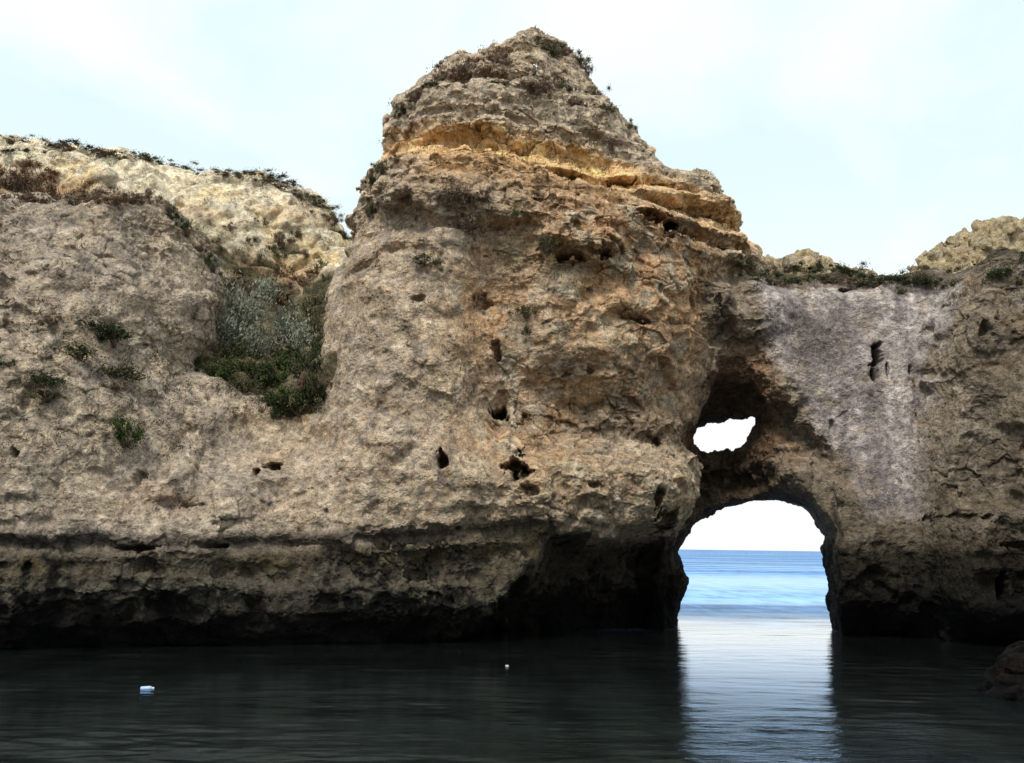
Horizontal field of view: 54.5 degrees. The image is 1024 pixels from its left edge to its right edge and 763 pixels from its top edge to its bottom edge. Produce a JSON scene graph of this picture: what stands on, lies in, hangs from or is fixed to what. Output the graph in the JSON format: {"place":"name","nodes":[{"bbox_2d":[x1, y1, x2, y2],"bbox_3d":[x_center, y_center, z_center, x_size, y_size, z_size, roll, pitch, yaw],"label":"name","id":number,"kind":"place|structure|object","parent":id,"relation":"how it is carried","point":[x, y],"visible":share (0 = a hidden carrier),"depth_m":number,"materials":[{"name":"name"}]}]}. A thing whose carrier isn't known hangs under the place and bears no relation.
{"place":"outdoors","nodes":[
{"label":"outdoors","id":0,"kind":"place"},
{"bbox_2d":[0,135,351,547],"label":"cliff","id":1,"kind":"structure","parent":0,"point":[216,210],"depth_m":33.96,"materials":[{"name":"stone"}]},
{"bbox_2d":[0,161,31,187],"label":"shrub","id":2,"kind":"object","parent":1,"relation":"on","point":[11,172],"visible":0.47,"depth_m":33.74,"materials":[{"name":"brown plant"}]},
{"bbox_2d":[0,147,31,155],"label":"shrub","id":3,"kind":"object","parent":1,"relation":"on","point":[8,149],"visible":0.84,"depth_m":34.39,"materials":[{"name":"green plant"}]},
{"bbox_2d":[0,176,33,193],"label":"shrub","id":4,"kind":"object","parent":1,"relation":"on","point":[13,189],"visible":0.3,"depth_m":33.78,"materials":[{"name":"brown plant"}]},
{"bbox_2d":[5,172,57,194],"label":"shrub","id":5,"kind":"object","parent":1,"relation":"on","point":[50,187],"visible":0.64,"depth_m":33.60,"materials":[{"name":"brown plant"}]},
{"bbox_2d":[8,156,58,176],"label":"shrub","id":6,"kind":"object","parent":1,"relation":"on","point":[29,163],"visible":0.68,"depth_m":34.27,"materials":[{"name":"brown plant"}]},
{"bbox_2d":[20,167,62,184],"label":"shrub","id":7,"kind":"object","parent":1,"relation":"on","point":[44,177],"visible":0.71,"depth_m":34.14,"materials":[{"name":"brown plant"}]},
{"bbox_2d":[36,134,78,152],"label":"shrub","id":8,"kind":"object","parent":1,"relation":"on","point":[63,143],"visible":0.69,"depth_m":34.84,"materials":[{"name":"green plant"}]},
{"bbox_2d":[35,138,94,152],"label":"shrub","id":9,"kind":"object","parent":1,"relation":"on","point":[73,141],"visible":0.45,"depth_m":35.24,"materials":[{"name":"green plant"}]},
{"bbox_2d":[66,175,102,194],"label":"shrub","id":10,"kind":"object","parent":1,"relation":"on","point":[81,189],"visible":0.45,"depth_m":33.31,"materials":[{"name":"brown plant"}]},
{"bbox_2d":[90,145,119,157],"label":"shrub","id":11,"kind":"object","parent":1,"relation":"on","point":[101,152],"visible":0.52,"depth_m":34.67,"materials":[{"name":"green plant"}]},
{"bbox_2d":[134,151,165,164],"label":"shrub","id":12,"kind":"object","parent":1,"relation":"on","point":[150,157],"visible":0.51,"depth_m":35.02,"materials":[{"name":"green plant"}]},
{"bbox_2d":[194,357,222,374],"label":"shrub","id":13,"kind":"object","parent":1,"relation":"on","point":[208,367],"visible":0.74,"depth_m":24.38,"materials":[{"name":"green plant"}]},
{"bbox_2d":[197,167,240,177],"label":"shrub","id":14,"kind":"object","parent":1,"relation":"on","point":[225,173],"visible":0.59,"depth_m":35.27,"materials":[{"name":"green plant"}]},
{"bbox_2d":[210,338,244,357],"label":"shrub","id":15,"kind":"object","parent":1,"relation":"on","point":[227,350],"visible":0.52,"depth_m":25.27,"materials":[{"name":"green plant"}]},
{"bbox_2d":[208,351,261,377],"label":"shrub","id":16,"kind":"object","parent":1,"relation":"on","point":[227,367],"visible":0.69,"depth_m":24.77,"materials":[{"name":"green plant"}]},
{"bbox_2d":[217,374,261,391],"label":"shrub","id":17,"kind":"object","parent":1,"relation":"on","point":[246,387],"visible":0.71,"depth_m":24.38,"materials":[{"name":"green plant"}]},
{"bbox_2d":[216,330,266,360],"bbox_3d":[-7.172,-0.810,26.120,1.420,0.989,1.547,8,-10,-23],"label":"shrub","id":18,"kind":"object","parent":1,"relation":"on","point":[240,354],"visible":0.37,"depth_m":25.75,"materials":[{"name":"green plant"}]},
{"bbox_2d":[232,167,273,178],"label":"shrub","id":19,"kind":"object","parent":1,"relation":"on","point":[245,173],"visible":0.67,"depth_m":35.61,"materials":[{"name":"green plant"}]},
{"bbox_2d":[237,357,279,383],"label":"shrub","id":20,"kind":"object","parent":1,"relation":"on","point":[266,368],"visible":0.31,"depth_m":25.08,"materials":[{"name":"green plant"}]},
{"bbox_2d":[245,172,281,184],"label":"shrub","id":21,"kind":"object","parent":1,"relation":"on","point":[264,179],"visible":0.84,"depth_m":35.12,"materials":[{"name":"brown plant"}]},
{"bbox_2d":[249,370,280,389],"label":"shrub","id":22,"kind":"object","parent":1,"relation":"on","point":[267,380],"visible":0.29,"depth_m":25.05,"materials":[{"name":"green plant"}]},
{"bbox_2d":[215,256,316,358],"bbox_3d":[-7.016,-1.902,26.694,3.661,3.012,2.520,5,-10,-23],"label":"tall shrub","id":23,"kind":"object","parent":1,"relation":"on","point":[285,326],"visible":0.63,"depth_m":26.32,"materials":[{"name":"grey plant"}]},
{"bbox_2d":[248,168,289,180],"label":"shrub","id":24,"kind":"object","parent":1,"relation":"on","point":[270,175],"visible":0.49,"depth_m":35.67,"materials":[{"name":"green plant"}]},
{"bbox_2d":[257,242,291,261],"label":"shrub","id":25,"kind":"object","parent":1,"relation":"on","point":[273,249],"visible":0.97,"depth_m":33.45,"materials":[{"name":"green plant"}]},
{"bbox_2d":[261,391,289,411],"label":"shrub","id":26,"kind":"object","parent":1,"relation":"on","point":[268,403],"visible":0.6,"depth_m":24.31,"materials":[{"name":"green plant"}]},
{"bbox_2d":[260,365,291,386],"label":"shrub","id":27,"kind":"object","parent":1,"relation":"on","point":[282,376],"visible":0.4,"depth_m":24.86,"materials":[{"name":"green plant"}]},
{"bbox_2d":[256,350,295,370],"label":"shrub","id":28,"kind":"object","parent":1,"relation":"on","point":[278,363],"visible":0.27,"depth_m":25.84,"materials":[{"name":"green plant"}]},
{"bbox_2d":[256,249,297,278],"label":"shrub","id":29,"kind":"object","parent":1,"relation":"on","point":[277,269],"visible":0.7,"depth_m":33.05,"materials":[{"name":"green plant"}]},
{"bbox_2d":[261,383,307,408],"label":"shrub","id":30,"kind":"object","parent":1,"relation":"on","point":[284,398],"visible":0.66,"depth_m":24.22,"materials":[{"name":"green plant"}]},
{"bbox_2d":[263,400,305,418],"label":"shrub","id":31,"kind":"object","parent":1,"relation":"on","point":[276,411],"visible":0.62,"depth_m":24.19,"materials":[{"name":"green plant"}]},
{"bbox_2d":[271,229,298,249],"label":"shrub","id":32,"kind":"object","parent":1,"relation":"on","point":[282,238],"visible":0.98,"depth_m":33.54,"materials":[{"name":"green plant"}]},
{"bbox_2d":[271,179,302,189],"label":"shrub","id":33,"kind":"object","parent":1,"relation":"on","point":[278,185],"visible":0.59,"depth_m":35.35,"materials":[{"name":"brown plant"}]},
{"bbox_2d":[282,357,306,378],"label":"shrub","id":34,"kind":"object","parent":1,"relation":"on","point":[296,366],"visible":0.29,"depth_m":24.78,"materials":[{"name":"green plant"}]},
{"bbox_2d":[275,387,322,417],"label":"shrub","id":35,"kind":"object","parent":1,"relation":"on","point":[302,408],"visible":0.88,"depth_m":24.14,"materials":[{"name":"green plant"}]},
{"bbox_2d":[278,293,322,318],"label":"shrub","id":36,"kind":"object","parent":1,"relation":"on","point":[304,304],"visible":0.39,"depth_m":30.03,"materials":[{"name":"green plant"}]},
{"bbox_2d":[281,338,321,372],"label":"shrub","id":37,"kind":"object","parent":1,"relation":"on","point":[300,358],"visible":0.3,"depth_m":25.07,"materials":[{"name":"green plant"}]},
{"bbox_2d":[287,328,324,362],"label":"shrub","id":38,"kind":"object","parent":1,"relation":"on","point":[317,343],"visible":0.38,"depth_m":25.30,"materials":[{"name":"green plant"}]},
{"bbox_2d":[292,300,324,323],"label":"shrub","id":39,"kind":"object","parent":1,"relation":"on","point":[312,311],"visible":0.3,"depth_m":28.42,"materials":[{"name":"green plant"}]},
{"bbox_2d":[292,364,328,401],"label":"shrub","id":40,"kind":"object","parent":1,"relation":"on","point":[310,387],"visible":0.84,"depth_m":24.11,"materials":[{"name":"green plant"}]},
{"bbox_2d":[300,350,325,376],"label":"shrub","id":41,"kind":"object","parent":1,"relation":"on","point":[312,364],"visible":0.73,"depth_m":24.43,"materials":[{"name":"green plant"}]},
{"bbox_2d":[293,364,333,403],"bbox_3d":[-4.819,0.072,24.340,1.028,0.983,1.085,1,-9,-1],"label":"shrub","id":42,"kind":"object","parent":1,"relation":"on","point":[301,380],"visible":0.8,"depth_m":24.19,"materials":[{"name":"green plant"}]},
{"bbox_2d":[306,308,323,335],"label":"shrub","id":43,"kind":"object","parent":1,"relation":"on","point":[316,320],"visible":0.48,"depth_m":27.59,"materials":[{"name":"green plant"}]},
{"bbox_2d":[297,195,333,206],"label":"shrub","id":44,"kind":"object","parent":1,"relation":"on","point":[317,202],"visible":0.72,"depth_m":35.33,"materials":[{"name":"green plant"}]},
{"bbox_2d":[0,188,352,648],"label":"cliff","id":45,"kind":"structure","parent":0,"point":[85,560],"depth_m":21.66,"materials":[{"name":"stone"}]},
{"bbox_2d":[9,188,57,203],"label":"shrub","id":46,"kind":"object","parent":45,"relation":"on","point":[29,196],"visible":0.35,"depth_m":24.14,"materials":[{"name":"brown plant"}]},
{"bbox_2d":[24,386,64,402],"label":"shrub","id":47,"kind":"object","parent":45,"relation":"on","point":[45,394],"visible":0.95,"depth_m":20.89,"materials":[{"name":"green plant"}]},
{"bbox_2d":[21,371,72,387],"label":"shrub","id":48,"kind":"object","parent":45,"relation":"on","point":[42,379],"visible":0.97,"depth_m":20.91,"materials":[{"name":"green plant"}]},
{"bbox_2d":[38,313,63,326],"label":"shrub","id":49,"kind":"object","parent":45,"relation":"on","point":[47,320],"visible":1,"depth_m":21.75,"materials":[{"name":"brown plant"}]},
{"bbox_2d":[49,191,84,205],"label":"shrub","id":50,"kind":"object","parent":45,"relation":"on","point":[70,198],"visible":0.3,"depth_m":24.56,"materials":[{"name":"brown plant"}]},
{"bbox_2d":[28,337,109,365],"bbox_3d":[-9.549,-0.568,21.996,1.882,0.666,1.700,-1,-10,9],"label":"shrub","id":51,"kind":"object","parent":45,"relation":"on","point":[82,350],"visible":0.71,"depth_m":21.49,"materials":[{"name":"green plant"}]},
{"bbox_2d":[79,189,102,202],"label":"shrub","id":52,"kind":"object","parent":45,"relation":"on","point":[82,195],"visible":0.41,"depth_m":24.21,"materials":[{"name":"brown plant"}]},
{"bbox_2d":[72,185,133,200],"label":"shrub","id":53,"kind":"object","parent":45,"relation":"on","point":[94,192],"visible":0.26,"depth_m":24.88,"materials":[{"name":"brown plant"}]},
{"bbox_2d":[73,318,140,340],"bbox_3d":[-9.022,-1.173,22.150,1.400,0.614,1.413,9,-12,-39],"label":"shrub","id":54,"kind":"object","parent":45,"relation":"on","point":[108,329],"visible":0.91,"depth_m":21.98,"materials":[{"name":"green plant"}]},
{"bbox_2d":[97,324,124,347],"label":"shrub","id":55,"kind":"object","parent":45,"relation":"on","point":[103,339],"visible":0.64,"depth_m":22.34,"materials":[{"name":"green plant"}]},
{"bbox_2d":[92,192,134,205],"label":"shrub","id":56,"kind":"object","parent":45,"relation":"on","point":[117,199],"visible":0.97,"depth_m":23.65,"materials":[{"name":"brown plant"}]},
{"bbox_2d":[99,379,128,394],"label":"shrub","id":57,"kind":"object","parent":45,"relation":"on","point":[114,386],"visible":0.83,"depth_m":21.77,"materials":[{"name":"brown plant"}]},
{"bbox_2d":[83,356,151,383],"bbox_3d":[-8.861,-0.145,22.207,1.669,0.694,1.318,3,-10,-14],"label":"shrub","id":58,"kind":"object","parent":45,"relation":"on","point":[128,372],"visible":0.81,"depth_m":22.02,"materials":[{"name":"green plant"}]},
{"bbox_2d":[99,189,145,205],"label":"shrub","id":59,"kind":"object","parent":45,"relation":"on","point":[138,196],"visible":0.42,"depth_m":24.07,"materials":[{"name":"brown plant"}]},
{"bbox_2d":[110,409,148,447],"bbox_3d":[-8.370,0.973,21.620,0.958,0.961,1.013,1,1,-18],"label":"shrub","id":60,"kind":"object","parent":45,"relation":"on","point":[137,434],"visible":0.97,"depth_m":21.44,"materials":[{"name":"green plant"}]},
{"bbox_2d":[131,188,165,204],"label":"shrub","id":61,"kind":"object","parent":45,"relation":"on","point":[149,193],"visible":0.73,"depth_m":24.40,"materials":[{"name":"brown plant"}]},
{"bbox_2d":[163,205,180,219],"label":"shrub","id":62,"kind":"object","parent":45,"relation":"on","point":[177,215],"visible":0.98,"depth_m":24.78,"materials":[{"name":"green plant"}]},
{"bbox_2d":[201,251,218,268],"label":"shrub","id":63,"kind":"object","parent":45,"relation":"on","point":[207,259],"visible":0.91,"depth_m":25.43,"materials":[{"name":"green plant"}]},
{"bbox_2d":[217,270,237,291],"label":"shrub","id":64,"kind":"object","parent":45,"relation":"on","point":[229,285],"visible":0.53,"depth_m":26.62,"materials":[{"name":"green plant"}]},
{"bbox_2d":[224,291,248,316],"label":"shrub","id":65,"kind":"object","parent":45,"relation":"on","point":[234,297],"visible":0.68,"depth_m":26.40,"materials":[{"name":"green plant"}]},
{"bbox_2d":[0,549,1023,762],"bbox_3d":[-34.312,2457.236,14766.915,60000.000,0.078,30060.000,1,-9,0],"label":"water","id":66,"kind":"structure","parent":0,"point":[751,656],"depth_m":14.90,"materials":[{"name":"blue liquid"}]},
{"bbox_2d":[270,24,767,644],"bbox_3d":[1.311,-1.762,28.136,14.504,18.838,8.934,2,-10,-10],"label":"sea stack","id":67,"kind":"object","parent":66,"relation":"in","point":[484,472],"visible":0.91,"depth_m":24.80,"materials":[{"name":"stone"}]},
{"bbox_2d":[369,157,391,174],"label":"shrub","id":68,"kind":"object","parent":67,"relation":"on","point":[378,167],"visible":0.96,"depth_m":25.38,"materials":[{"name":"green plant"}]},
{"bbox_2d":[409,252,447,268],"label":"shrub","id":69,"kind":"object","parent":67,"relation":"on","point":[423,261],"visible":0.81,"depth_m":23.91,"materials":[{"name":"green plant"}]},
{"bbox_2d":[424,59,479,82],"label":"shrub","id":70,"kind":"object","parent":67,"relation":"on","point":[464,68],"visible":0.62,"depth_m":27.09,"materials":[{"name":"brown plant"}]},
{"bbox_2d":[429,56,484,74],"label":"shrub","id":71,"kind":"object","parent":67,"relation":"on","point":[439,65],"visible":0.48,"depth_m":27.31,"materials":[{"name":"brown plant"}]},
{"bbox_2d":[435,173,484,211],"bbox_3d":[-1.508,-4.527,24.433,1.428,0.814,1.352,8,-12,-37],"label":"shrub","id":72,"kind":"object","parent":67,"relation":"on","point":[467,198],"visible":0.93,"depth_m":24.21,"materials":[{"name":"brown plant"}]},
{"bbox_2d":[446,213,490,241],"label":"shrub","id":73,"kind":"object","parent":67,"relation":"on","point":[471,225],"visible":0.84,"depth_m":24.50,"materials":[{"name":"brown plant"}]},
{"bbox_2d":[463,52,495,63],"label":"shrub","id":74,"kind":"object","parent":67,"relation":"on","point":[490,56],"visible":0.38,"depth_m":27.74,"materials":[{"name":"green plant"}]},
{"bbox_2d":[478,182,493,204],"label":"shrub","id":75,"kind":"object","parent":67,"relation":"on","point":[487,192],"visible":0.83,"depth_m":24.45,"materials":[{"name":"brown plant"}]},
{"bbox_2d":[475,56,508,82],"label":"shrub","id":76,"kind":"object","parent":67,"relation":"on","point":[483,69],"visible":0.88,"depth_m":27.17,"materials":[{"name":"brown plant"}]},
{"bbox_2d":[475,45,513,60],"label":"shrub","id":77,"kind":"object","parent":67,"relation":"on","point":[503,55],"visible":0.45,"depth_m":27.84,"materials":[{"name":"brown plant"}]},
{"bbox_2d":[0,41,995,459],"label":"dry grass","id":78,"kind":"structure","parent":67,"relation":"on","point":[174,389],"depth_m":24.50,"materials":[{"name":"plant"}]},
{"bbox_2d":[488,53,515,66],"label":"shrub","id":79,"kind":"object","parent":67,"relation":"on","point":[501,61],"visible":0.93,"depth_m":27.35,"materials":[{"name":"brown plant"}]},
{"bbox_2d":[507,303,538,318],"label":"shrub","id":80,"kind":"object","parent":67,"relation":"on","point":[522,310],"visible":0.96,"depth_m":24.87,"materials":[{"name":"green plant"}]},
{"bbox_2d":[517,73,556,95],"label":"shrub","id":81,"kind":"object","parent":67,"relation":"on","point":[546,86],"visible":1,"depth_m":26.98,"materials":[{"name":"brown plant"}]},
{"bbox_2d":[534,232,562,253],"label":"shrub","id":82,"kind":"object","parent":67,"relation":"on","point":[540,240],"visible":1,"depth_m":24.54,"materials":[{"name":"green plant"}]},
{"bbox_2d":[534,33,563,54],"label":"shrub","id":83,"kind":"object","parent":67,"relation":"on","point":[547,45],"visible":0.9,"depth_m":28.73,"materials":[{"name":"green plant"}]},
{"bbox_2d":[543,66,576,82],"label":"shrub","id":84,"kind":"object","parent":67,"relation":"on","point":[560,77],"visible":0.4,"depth_m":28.14,"materials":[{"name":"brown plant"}]},
{"bbox_2d":[557,78,588,94],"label":"shrub","id":85,"kind":"object","parent":67,"relation":"on","point":[563,84],"visible":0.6,"depth_m":27.96,"materials":[{"name":"green plant"}]},
{"bbox_2d":[574,48,592,66],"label":"shrub","id":86,"kind":"object","parent":67,"relation":"on","point":[580,59],"visible":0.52,"depth_m":29.63,"materials":[{"name":"green plant"}]},
{"bbox_2d":[601,132,626,148],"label":"shrub","id":87,"kind":"object","parent":67,"relation":"on","point":[612,142],"visible":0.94,"depth_m":27.91,"materials":[{"name":"brown plant"}]},
{"bbox_2d":[634,247,1023,642],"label":"rock arch","id":88,"kind":"object","parent":66,"relation":"in","point":[883,445],"visible":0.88,"depth_m":27.06,"materials":[{"name":"stone"}]},
{"bbox_2d":[732,258,753,269],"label":"shrub","id":89,"kind":"object","parent":88,"relation":"on","point":[750,263],"visible":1,"depth_m":28.27,"materials":[{"name":"green plant"}]},
{"bbox_2d":[745,271,780,284],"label":"shrub","id":90,"kind":"object","parent":88,"relation":"on","point":[767,279],"visible":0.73,"depth_m":28.19,"materials":[{"name":"green plant"}]},
{"bbox_2d":[763,248,877,275],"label":"rock knoll","id":91,"kind":"structure","parent":88,"relation":"on","point":[809,256],"depth_m":31.95,"materials":[{"name":"stone"}]},
{"bbox_2d":[789,260,822,273],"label":"shrub","id":92,"kind":"object","parent":91,"relation":"on","point":[808,267],"visible":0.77,"depth_m":31.24,"materials":[{"name":"green plant"}]},
{"bbox_2d":[821,273,858,283],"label":"shrub","id":93,"kind":"object","parent":88,"relation":"on","point":[838,279],"visible":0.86,"depth_m":28.80,"materials":[{"name":"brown plant"}]},
{"bbox_2d":[827,261,869,274],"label":"shrub","id":94,"kind":"object","parent":88,"relation":"on","point":[842,269],"visible":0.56,"depth_m":29.19,"materials":[{"name":"green plant"}]},
{"bbox_2d":[849,275,876,287],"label":"shrub","id":95,"kind":"object","parent":88,"relation":"on","point":[864,281],"visible":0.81,"depth_m":28.57,"materials":[{"name":"green plant"}]},
{"bbox_2d":[844,266,885,283],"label":"shrub","id":96,"kind":"object","parent":88,"relation":"on","point":[862,275],"visible":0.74,"depth_m":28.78,"materials":[{"name":"green plant"}]},
{"bbox_2d":[876,274,906,282],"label":"shrub","id":97,"kind":"object","parent":88,"relation":"on","point":[893,278],"visible":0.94,"depth_m":28.63,"materials":[{"name":"green plant"}]},
{"bbox_2d":[897,267,931,289],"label":"shrub","id":98,"kind":"object","parent":88,"relation":"on","point":[916,281],"visible":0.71,"depth_m":28.34,"materials":[{"name":"green plant"}]},
{"bbox_2d":[922,276,957,289],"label":"shrub","id":99,"kind":"object","parent":88,"relation":"on","point":[936,282],"visible":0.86,"depth_m":28.13,"materials":[{"name":"green plant"}]},
{"bbox_2d":[906,216,1023,273],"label":"rock knoll","id":100,"kind":"structure","parent":88,"relation":"on","point":[977,244],"depth_m":31.66,"materials":[{"name":"stone"}]},
{"bbox_2d":[948,279,981,304],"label":"shrub","id":101,"kind":"object","parent":88,"relation":"on","point":[954,296],"visible":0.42,"depth_m":26.91,"materials":[{"name":"brown plant"}]},
{"bbox_2d":[983,264,1015,279],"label":"shrub","id":102,"kind":"object","parent":88,"relation":"on","point":[998,271],"visible":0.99,"depth_m":26.58,"materials":[{"name":"green plant"}]},
{"bbox_2d":[977,641,1023,701],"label":"boulder","id":103,"kind":"object","parent":66,"relation":"in","point":[1003,676],"visible":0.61,"depth_m":15.51,"materials":[{"name":"stone"}]},
{"bbox_2d":[0,0,1023,550],"label":"sky","id":104,"kind":"structure","parent":0,"point":[852,132],"materials":[{"name":"white"}]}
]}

